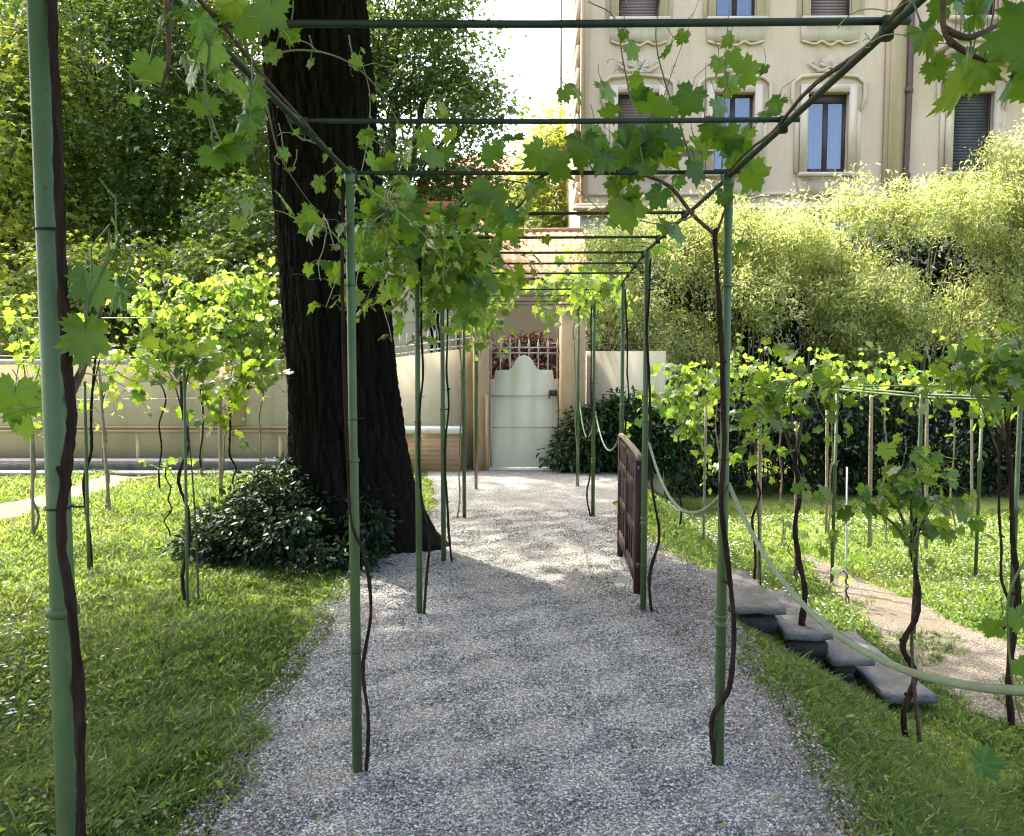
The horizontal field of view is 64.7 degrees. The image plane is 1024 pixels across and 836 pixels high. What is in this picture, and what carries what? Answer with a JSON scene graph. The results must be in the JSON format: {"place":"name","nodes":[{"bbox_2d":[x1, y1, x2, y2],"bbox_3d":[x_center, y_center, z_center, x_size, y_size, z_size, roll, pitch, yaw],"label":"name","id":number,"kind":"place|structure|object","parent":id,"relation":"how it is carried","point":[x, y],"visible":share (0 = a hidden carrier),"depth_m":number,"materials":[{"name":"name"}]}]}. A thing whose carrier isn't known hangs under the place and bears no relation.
{"place":"outdoors","nodes":[
{"label":"outdoors","id":0,"kind":"place"},
{"bbox_2d":[0,475,149,520],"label":"side path","id":1,"kind":"structure","parent":0,"point":[13,509],"depth_m":9.79,"materials":[{"name":"beige gravel"}]},
{"bbox_2d":[3,0,562,358],"label":"sky","id":2,"kind":"structure","parent":0,"point":[539,52],"materials":[{"name":"white"}]},
{"bbox_2d":[0,364,1023,835],"bbox_3d":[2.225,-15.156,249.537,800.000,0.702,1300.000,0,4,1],"label":"ground","id":3,"kind":"structure","parent":0,"point":[768,500],"depth_m":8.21,"materials":[{"name":"green plant"}]},
{"bbox_2d":[30,422,34,534],"bbox_3d":[-4.496,0.589,7.577,0.029,1.103,0.068,0,4,1],"label":"garden stake","id":4,"kind":"object","parent":3,"relation":"on","point":[32,485],"visible":0.78,"depth_m":7.57,"materials":[{"name":"brown wood"}]},
{"bbox_2d":[0,292,104,532],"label":"grapevine","id":5,"kind":"object","parent":3,"relation":"on","point":[26,338],"visible":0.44,"depth_m":7.58,"materials":[{"name":"green plant"}]},
{"bbox_2d":[0,15,130,364],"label":"neighbouring house","id":6,"kind":"structure","parent":3,"relation":"on","point":[6,275],"depth_m":21.96,"materials":[{"name":"paint"}]},
{"bbox_2d":[0,0,134,357],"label":"pale tree","id":7,"kind":"object","parent":3,"relation":"on","point":[12,226],"visible":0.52,"depth_m":17.10,"materials":[{"name":"green plant"}]},
{"bbox_2d":[0,305,151,566],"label":"grapevine","id":8,"kind":"object","parent":3,"relation":"on","point":[117,356],"visible":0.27,"depth_m":6.43,"materials":[{"name":"green plant"}]},
{"bbox_2d":[0,230,153,364],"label":"garden bush","id":9,"kind":"object","parent":3,"relation":"on","point":[5,293],"visible":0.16,"depth_m":14.37,"materials":[{"name":"green plant"}]},
{"bbox_2d":[83,382,90,568],"bbox_3d":[-3.365,0.476,6.396,0.026,1.526,0.090,-1,4,-14],"label":"garden stake","id":10,"kind":"object","parent":3,"relation":"on","point":[86,477],"visible":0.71,"depth_m":6.39,"materials":[{"name":"green paint"}]},
{"bbox_2d":[30,335,164,506],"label":"grapevine","id":11,"kind":"object","parent":3,"relation":"on","point":[112,387],"visible":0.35,"depth_m":9.30,"materials":[{"name":"green plant"}]},
{"bbox_2d":[97,368,110,510],"bbox_3d":[-4.591,0.256,9.101,0.036,1.635,0.251,-4,5,-43],"label":"garden stake","id":12,"kind":"object","parent":3,"relation":"on","point":[104,443],"visible":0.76,"depth_m":9.09,"materials":[{"name":"brown wood"}]},
{"bbox_2d":[28,229,235,364],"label":"garden bush","id":13,"kind":"object","parent":3,"relation":"on","point":[158,249],"visible":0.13,"depth_m":14.63,"materials":[{"name":"green plant"}]},
{"bbox_2d":[0,0,274,290],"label":"maple tree","id":14,"kind":"object","parent":3,"relation":"on","point":[126,25],"visible":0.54,"depth_m":18.04,"materials":[{"name":"green plant"}]},
{"bbox_2d":[0,470,281,475],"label":"stone kerb","id":15,"kind":"structure","parent":3,"relation":"on","point":[119,472],"depth_m":11.90,"materials":[{"name":"grey stone"}]},
{"bbox_2d":[0,458,285,469],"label":"stone kerb","id":16,"kind":"structure","parent":3,"relation":"on","point":[98,463],"depth_m":12.33,"materials":[{"name":"grey stone"}]},
{"bbox_2d":[0,359,287,457],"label":"garden wall","id":17,"kind":"structure","parent":3,"relation":"on","point":[133,432],"depth_m":12.65,"materials":[{"name":"paint"}]},
{"bbox_2d":[8,316,288,441],"bbox_3d":[-4.791,-0.173,9.503,4.298,2.450,0.038,0,4,-4],"label":"vine trellis","id":18,"kind":"object","parent":3,"relation":"on","point":[207,355],"visible":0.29,"depth_m":9.53,"materials":[{"name":"paint"}]},
{"bbox_2d":[105,257,218,490],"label":"grapevine","id":19,"kind":"object","parent":3,"relation":"on","point":[164,325],"visible":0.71,"depth_m":9.58,"materials":[{"name":"green plant"}]},
{"bbox_2d":[137,456,195,536],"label":"grapevine","id":20,"kind":"object","parent":3,"relation":"on","point":[170,460],"visible":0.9,"depth_m":7.51,"materials":[{"name":"green plant"}]},
{"bbox_2d":[108,327,254,603],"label":"grapevine","id":21,"kind":"object","parent":3,"relation":"on","point":[169,354],"visible":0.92,"depth_m":5.62,"materials":[{"name":"green plant"}]},
{"bbox_2d":[183,368,188,610],"bbox_3d":[-2.179,0.490,5.402,0.020,1.644,0.151,-1,4,-13],"label":"garden stake","id":22,"kind":"object","parent":3,"relation":"on","point":[185,487],"visible":0.84,"depth_m":5.39,"materials":[{"name":"green paint"}]},
{"bbox_2d":[134,256,260,468],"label":"grapevine","id":23,"kind":"object","parent":3,"relation":"on","point":[189,289],"visible":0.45,"depth_m":9.88,"materials":[{"name":"green plant"}]},
{"bbox_2d":[0,1,400,338],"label":"dark tree","id":24,"kind":"object","parent":3,"relation":"on","point":[184,189],"visible":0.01,"depth_m":21.82,"materials":[{"name":"green plant"}]},
{"bbox_2d":[129,227,285,364],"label":"garden bush","id":25,"kind":"object","parent":3,"relation":"on","point":[193,264],"visible":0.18,"depth_m":14.56,"materials":[{"name":"green plant"}]},
{"bbox_2d":[144,348,293,488],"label":"grapevine","id":26,"kind":"object","parent":3,"relation":"on","point":[237,398],"visible":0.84,"depth_m":6.91,"materials":[{"name":"green plant"}]},
{"bbox_2d":[218,401,222,497],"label":"garden stake","id":27,"kind":"object","parent":3,"relation":"on","point":[220,460],"visible":0.43,"depth_m":9.75,"materials":[{"name":"brown wood"}]},
{"bbox_2d":[165,167,285,364],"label":"garden bush","id":28,"kind":"object","parent":3,"relation":"on","point":[252,229],"visible":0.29,"depth_m":15.38,"materials":[{"name":"green plant"}]},
{"bbox_2d":[167,248,285,473],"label":"grapevine","id":29,"kind":"object","parent":3,"relation":"on","point":[239,302],"visible":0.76,"depth_m":9.41,"materials":[{"name":"green plant"}]},
{"bbox_2d":[219,277,286,466],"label":"grapevine","id":30,"kind":"object","parent":3,"relation":"on","point":[276,310],"visible":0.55,"depth_m":9.56,"materials":[{"name":"green plant"}]},
{"bbox_2d":[156,451,405,578],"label":"evergreen shrub","id":31,"kind":"object","parent":3,"relation":"on","point":[254,523],"visible":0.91,"depth_m":6.53,"materials":[{"name":"green plant"}]},
{"bbox_2d":[261,0,448,558],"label":"old tree","id":32,"kind":"object","parent":3,"relation":"on","point":[326,86],"visible":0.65,"depth_m":6.82,"materials":[{"name":"brown plant"}]},
{"bbox_2d":[172,0,542,269],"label":"maple tree","id":33,"kind":"object","parent":3,"relation":"on","point":[393,83],"visible":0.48,"depth_m":17.45,"materials":[{"name":"green plant"}]},
{"bbox_2d":[388,201,464,356],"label":"cream house","id":34,"kind":"structure","parent":3,"relation":"on","point":[409,327],"depth_m":15.94,"materials":[{"name":"paint"}]},
{"bbox_2d":[394,330,472,467],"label":"gate wall","id":35,"kind":"structure","parent":3,"relation":"on","point":[430,406],"depth_m":12.56,"materials":[{"name":"paint"}]},
{"bbox_2d":[405,426,461,471],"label":"brick wall","id":36,"kind":"structure","parent":3,"relation":"on","point":[430,448],"depth_m":12.27,"materials":[{"name":"brown brick"}]},
{"bbox_2d":[473,303,491,470],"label":"gate pier","id":37,"kind":"structure","parent":3,"relation":"on","point":[484,418],"depth_m":12.31,"materials":[{"name":"paint"}]},
{"bbox_2d":[489,339,558,469],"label":"garden gate","id":38,"kind":"structure","parent":37,"relation":"attached to","point":[524,400],"depth_m":12.47,"materials":[{"name":"white metal"}]},
{"bbox_2d":[416,156,551,343],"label":"red roofed house","id":39,"kind":"structure","parent":3,"relation":"on","point":[506,167],"depth_m":30.88,"materials":[{"name":"paint"}]},
{"bbox_2d":[0,523,1023,835],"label":"fallen leaves","id":40,"kind":"object","parent":3,"relation":"on","point":[514,721],"visible":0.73,"depth_m":3.72,"materials":[{"name":"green plant"}]},
{"bbox_2d":[0,499,1023,715],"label":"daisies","id":41,"kind":"object","parent":3,"relation":"on","point":[713,541],"visible":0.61,"depth_m":8.40,"materials":[{"name":"white plant"}]},
{"bbox_2d":[460,228,586,421],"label":"outbuilding","id":42,"kind":"structure","parent":3,"relation":"on","point":[527,322],"depth_m":18.53,"materials":[{"name":"paint"}]},
{"bbox_2d":[482,90,568,280],"bbox_3d":[1.606,-6.002,28.674,5.410,11.395,4.350,-4,5,-44],"label":"pale tree","id":43,"kind":"object","parent":3,"relation":"on","point":[553,203],"visible":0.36,"depth_m":27.71,"materials":[{"name":"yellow plant"}]},
{"bbox_2d":[489,330,585,429],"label":"plum bush","id":44,"kind":"object","parent":3,"relation":"on","point":[542,357],"visible":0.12,"depth_m":14.05,"materials":[{"name":"red plant"}]},
{"bbox_2d":[182,509,901,835],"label":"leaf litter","id":45,"kind":"object","parent":3,"relation":"on","point":[702,737],"visible":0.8,"depth_m":4.02,"materials":[{"name":"green plant"}]},
{"bbox_2d":[556,302,588,465],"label":"gate pier","id":46,"kind":"structure","parent":3,"relation":"on","point":[566,381],"depth_m":12.26,"materials":[{"name":"paint"}]},
{"bbox_2d":[585,329,665,494],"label":"garden wall","id":47,"kind":"structure","parent":3,"relation":"on","point":[607,372],"depth_m":12.72,"materials":[{"name":"paint"}]},
{"bbox_2d":[536,385,719,480],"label":"ivy bush","id":48,"kind":"object","parent":3,"relation":"on","point":[608,413],"visible":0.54,"depth_m":12.17,"materials":[{"name":"green plant"}]},
{"bbox_2d":[549,188,712,478],"bbox_3d":[2.195,-1.482,14.536,3.124,5.476,2.846,0,4,1],"label":"bamboo","id":49,"kind":"object","parent":3,"relation":"on","point":[633,321],"visible":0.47,"depth_m":14.21,"materials":[{"name":"green plant"}]},
{"bbox_2d":[624,359,720,524],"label":"grapevine","id":50,"kind":"object","parent":3,"relation":"on","point":[669,393],"visible":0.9,"depth_m":8.64,"materials":[{"name":"green plant"}]},
{"bbox_2d":[702,406,706,542],"bbox_3d":[1.942,0.587,8.148,0.025,1.470,0.240,1,4,12],"label":"garden stake","id":51,"kind":"object","parent":3,"relation":"on","point":[704,473],"visible":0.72,"depth_m":8.14,"materials":[{"name":"brown wood"}]},
{"bbox_2d":[671,333,770,456],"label":"grapevine","id":52,"kind":"object","parent":3,"relation":"on","point":[751,369],"visible":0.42,"depth_m":9.26,"materials":[{"name":"green plant"}]},
{"bbox_2d":[642,180,816,487],"bbox_3d":[3.837,-1.526,14.684,3.210,5.544,2.727,2,4,26],"label":"bamboo","id":53,"kind":"object","parent":3,"relation":"on","point":[741,223],"visible":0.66,"depth_m":14.19,"materials":[{"name":"green plant"}]},
{"bbox_2d":[697,569,785,636],"bbox_3d":[1.658,1.443,5.969,0.410,0.399,1.043,0,4,1],"label":"stone step","id":54,"kind":"object","parent":3,"relation":"on","point":[758,605],"visible":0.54,"depth_m":5.58,"materials":[{"name":"grey stone"}]},
{"bbox_2d":[698,362,798,585],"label":"grapevine","id":55,"kind":"object","parent":3,"relation":"on","point":[741,449],"visible":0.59,"depth_m":6.89,"materials":[{"name":"green plant"}]},
{"bbox_2d":[757,400,761,580],"bbox_3d":[2.291,0.699,7.478,0.036,1.839,0.324,2,4,23],"label":"garden stake","id":56,"kind":"object","parent":3,"relation":"on","point":[760,484],"visible":0.48,"depth_m":7.46,"materials":[{"name":"brown wood"}]},
{"bbox_2d":[732,346,805,545],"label":"grapevine","id":57,"kind":"object","parent":3,"relation":"on","point":[781,374],"visible":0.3,"depth_m":9.52,"materials":[{"name":"green plant"}]},
{"bbox_2d":[757,511,810,582],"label":"grapevine","id":58,"kind":"object","parent":3,"relation":"on","point":[804,534],"visible":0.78,"depth_m":8.02,"materials":[{"name":"green plant"}]},
{"bbox_2d":[558,0,1023,443],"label":"apartment building","id":59,"kind":"structure","parent":3,"relation":"on","point":[873,107],"depth_m":21.39,"materials":[{"name":"beige paint"}]},
{"bbox_2d":[600,56,675,199],"bbox_3d":[3.347,-7.651,21.464,2.015,3.753,0.410,0,4,1],"label":"window","id":60,"kind":"structure","parent":59,"relation":"in","point":[626,108],"depth_m":21.39,"materials":[{"name":"stone"}]},
{"bbox_2d":[606,0,672,46],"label":"window","id":61,"kind":"structure","parent":59,"relation":"in","point":[636,9],"depth_m":21.27,"materials":[{"name":"stone"}]},
{"bbox_2d":[698,58,772,200],"bbox_3d":[5.890,-7.655,21.522,2.000,3.753,0.570,0,4,1],"label":"window","id":62,"kind":"structure","parent":59,"relation":"in","point":[738,107],"depth_m":21.45,"materials":[{"name":"stone"}]},
{"bbox_2d":[703,0,769,46],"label":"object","id":63,"kind":"structure","parent":59,"relation":"in","point":[711,8],"depth_m":21.25,"materials":[{"name":"stone"}]},
{"bbox_2d":[790,55,866,199],"bbox_3d":[8.367,-7.653,21.500,2.010,3.753,0.570,0,4,1],"label":"window","id":64,"kind":"structure","parent":59,"relation":"in","point":[817,133],"depth_m":21.49,"materials":[{"name":"stone"}]},
{"bbox_2d":[797,0,864,46],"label":"window","id":65,"kind":"structure","parent":59,"relation":"in","point":[811,35],"depth_m":21.23,"materials":[{"name":"stone"}]},
{"bbox_2d":[936,74,1010,199],"bbox_3d":[12.190,-7.446,21.399,1.983,3.353,0.410,0,4,1],"label":"window","id":66,"kind":"structure","parent":59,"relation":"in","point":[968,122],"depth_m":21.50,"materials":[{"name":"stone"}]},
{"bbox_2d":[946,0,1010,33],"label":"window","id":67,"kind":"structure","parent":59,"relation":"in","point":[952,17],"depth_m":21.17,"materials":[{"name":"stone"}]},
{"bbox_2d":[765,589,832,672],"bbox_3d":[1.989,1.582,5.915,0.346,0.369,1.084,0,4,1],"label":"stone step","id":68,"kind":"object","parent":3,"relation":"on","point":[813,634],"visible":0.45,"depth_m":5.44,"materials":[{"name":"grey stone"}]},
{"bbox_2d":[714,337,885,625],"bbox_3d":[1.968,0.529,5.555,1.137,2.191,0.818,1,4,18],"label":"grapevine","id":69,"kind":"object","parent":3,"relation":"on","point":[828,386],"visible":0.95,"depth_m":5.55,"materials":[{"name":"green plant"}]},
{"bbox_2d":[585,210,1022,472],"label":"dark hedge","id":70,"kind":"object","parent":3,"relation":"on","point":[939,267],"visible":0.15,"depth_m":15.89,"materials":[{"name":"green plant"}]},
{"bbox_2d":[785,347,860,548],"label":"grapevine","id":71,"kind":"object","parent":3,"relation":"on","point":[826,363],"visible":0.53,"depth_m":9.33,"materials":[{"name":"green plant"}]},
{"bbox_2d":[825,394,828,534],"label":"garden stake","id":72,"kind":"object","parent":3,"relation":"on","point":[826,478],"visible":0.55,"depth_m":10.30,"materials":[{"name":"brown wood"}]},
{"bbox_2d":[734,162,935,487],"bbox_3d":[5.623,-1.645,14.504,3.559,5.805,2.942,0,4,1],"label":"bamboo","id":73,"kind":"object","parent":3,"relation":"on","point":[852,292],"visible":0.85,"depth_m":14.09,"materials":[{"name":"green plant"}]},
{"bbox_2d":[664,365,1023,498],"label":"dark hedge","id":74,"kind":"object","parent":3,"relation":"on","point":[989,473],"visible":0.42,"depth_m":13.39,"materials":[{"name":"green plant"}]},
{"bbox_2d":[813,610,874,687],"bbox_3d":[2.248,1.661,5.854,0.313,0.219,1.117,0,4,1],"label":"stone step","id":75,"kind":"object","parent":3,"relation":"on","point":[842,657],"visible":0.2,"depth_m":5.39,"materials":[{"name":"grey stone"}]},
{"bbox_2d":[829,554,866,602],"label":"grapevine","id":76,"kind":"object","parent":3,"relation":"on","point":[859,558],"visible":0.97,"depth_m":7.31,"materials":[{"name":"green plant"}]},
{"bbox_2d":[868,395,872,547],"bbox_3d":[4.168,0.651,9.403,0.044,1.845,0.216,3,5,34],"label":"garden stake","id":77,"kind":"object","parent":3,"relation":"on","point":[870,462],"visible":0.72,"depth_m":9.36,"materials":[{"name":"brown wood"}]},
{"bbox_2d":[831,341,934,541],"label":"grapevine","id":78,"kind":"object","parent":3,"relation":"on","point":[894,369],"visible":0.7,"depth_m":9.28,"materials":[{"name":"green plant"}]},
{"bbox_2d":[778,433,996,742],"bbox_3d":[2.121,0.934,4.442,1.258,1.692,0.604,-1,4,-15],"label":"grapevine","id":79,"kind":"object","parent":3,"relation":"on","point":[910,481],"visible":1,"depth_m":4.40,"materials":[{"name":"green plant"}]},
{"bbox_2d":[840,631,937,703],"bbox_3d":[2.509,1.730,5.681,0.338,0.071,1.262,0,4,1],"label":"stone step","id":80,"kind":"object","parent":3,"relation":"on","point":[890,685],"visible":0.45,"depth_m":5.31,"materials":[{"name":"grey stone"}]},
{"bbox_2d":[822,152,1023,488],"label":"bamboo","id":81,"kind":"object","parent":3,"relation":"on","point":[941,211],"visible":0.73,"depth_m":13.99,"materials":[{"name":"green plant"}]},
{"bbox_2d":[924,399,928,548],"bbox_3d":[4.831,0.660,9.424,0.040,1.868,0.288,3,5,38],"label":"garden stake","id":82,"kind":"object","parent":3,"relation":"on","point":[926,444],"visible":0.28,"depth_m":9.33,"materials":[{"name":"brown wood"}]},
{"bbox_2d":[902,326,982,547],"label":"grapevine","id":83,"kind":"object","parent":3,"relation":"on","point":[926,374],"visible":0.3,"depth_m":9.35,"materials":[{"name":"green plant"}]},
{"bbox_2d":[875,304,1023,725],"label":"grapevine","id":84,"kind":"object","parent":3,"relation":"on","point":[999,366],"visible":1,"depth_m":4.87,"materials":[{"name":"green plant"}]},
{"bbox_2d":[928,368,1023,629],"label":"grapevine","id":85,"kind":"object","parent":3,"relation":"on","point":[974,411],"visible":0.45,"depth_m":6.24,"materials":[{"name":"green plant"}]},
{"bbox_2d":[929,108,1023,487],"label":"bamboo","id":86,"kind":"object","parent":3,"relation":"on","point":[1012,243],"visible":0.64,"depth_m":14.47,"materials":[{"name":"green plant"}]},
{"bbox_2d":[177,468,877,835],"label":"gravel path","id":87,"kind":"structure","parent":0,"point":[511,490],"depth_m":3.90,"materials":[{"name":"grey gravel"}]},
{"bbox_2d":[0,0,408,835],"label":"grapevine","id":88,"kind":"object","parent":87,"relation":"on","point":[80,344],"visible":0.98,"depth_m":1.43,"materials":[{"name":"green plant"}]},
{"bbox_2d":[228,47,562,771],"bbox_3d":[-0.434,-0.035,3.607,1.302,2.842,1.280,0,4,1],"label":"grapevine","id":89,"kind":"object","parent":87,"relation":"on","point":[311,223],"visible":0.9,"depth_m":3.39,"materials":[{"name":"green plant"}]},
{"bbox_2d":[328,124,550,613],"bbox_3d":[-0.457,-0.203,5.131,1.365,3.072,1.311,0,4,1],"label":"grapevine","id":90,"kind":"object","parent":87,"relation":"on","point":[465,277],"visible":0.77,"depth_m":4.89,"materials":[{"name":"green plant"}]},
{"bbox_2d":[386,245,518,561],"bbox_3d":[-0.407,-0.126,6.746,1.022,2.698,1.345,2,4,22],"label":"grapevine","id":91,"kind":"object","parent":87,"relation":"on","point":[469,329],"visible":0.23,"depth_m":6.64,"materials":[{"name":"green plant"}]},
{"bbox_2d":[26,0,926,835],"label":"pergola","id":92,"kind":"object","parent":87,"relation":"on","point":[54,412],"visible":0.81,"depth_m":2.49,"materials":[{"name":"green paint"}]},
{"bbox_2d":[617,433,641,593],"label":"wooden gate","id":93,"kind":"structure","parent":92,"relation":"attached to","point":[629,501],"depth_m":5.91,"materials":[{"name":"brown paint"}]},
{"bbox_2d":[647,438,717,514],"bbox_3d":[0.882,0.336,4.288,0.016,0.291,2.083,0,4,1],"label":"rope","id":94,"kind":"object","parent":92,"relation":"attached to","point":[704,509],"visible":0.92,"depth_m":4.38,"materials":[{"name":"green fabric"}]},
{"bbox_2d":[728,482,1023,695],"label":"rope","id":95,"kind":"object","parent":92,"relation":"attached to","point":[1012,690],"visible":1,"depth_m":1.83,"materials":[{"name":"green fabric"}]},
{"bbox_2d":[449,229,524,517],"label":"grapevine","id":96,"kind":"object","parent":87,"relation":"on","point":[476,339],"visible":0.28,"depth_m":8.53,"materials":[{"name":"green plant"}]},
{"bbox_2d":[473,268,556,488],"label":"grapevine","id":97,"kind":"object","parent":87,"relation":"on","point":[536,284],"visible":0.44,"depth_m":10.24,"materials":[{"name":"green plant"}]},
{"bbox_2d":[518,271,620,486],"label":"grapevine","id":98,"kind":"object","parent":87,"relation":"on","point":[599,307],"visible":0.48,"depth_m":10.32,"materials":[{"name":"green plant"}]},
{"bbox_2d":[539,247,637,516],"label":"grapevine","id":99,"kind":"object","parent":87,"relation":"on","point":[566,283],"visible":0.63,"depth_m":8.57,"materials":[{"name":"green plant"}]},
{"bbox_2d":[565,257,636,435],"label":"grapevine","id":100,"kind":"object","parent":87,"relation":"on","point":[606,285],"visible":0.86,"depth_m":7.34,"materials":[{"name":"green plant"}]},
{"bbox_2d":[419,0,794,764],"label":"grapevine","id":101,"kind":"object","parent":87,"relation":"on","point":[647,150],"visible":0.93,"depth_m":3.17,"materials":[{"name":"green plant"}]},
{"bbox_2d":[604,235,690,612],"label":"grapevine","id":102,"kind":"object","parent":87,"relation":"on","point":[660,249],"visible":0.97,"depth_m":5.33,"materials":[{"name":"green plant"}]},
{"bbox_2d":[729,0,1023,782],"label":"grapevine","id":103,"kind":"object","parent":87,"relation":"on","point":[972,72],"visible":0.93,"depth_m":1.28,"materials":[{"name":"green plant"}]},
{"bbox_2d":[802,555,1023,726],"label":"path","id":104,"kind":"structure","parent":0,"point":[976,660],"depth_m":6.40,"materials":[{"name":"beige gravel"}]},
{"bbox_2d":[830,385,1022,664],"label":"trellis","id":105,"kind":"object","parent":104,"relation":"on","point":[980,459],"visible":0.54,"depth_m":6.58,"materials":[{"name":"green paint"}]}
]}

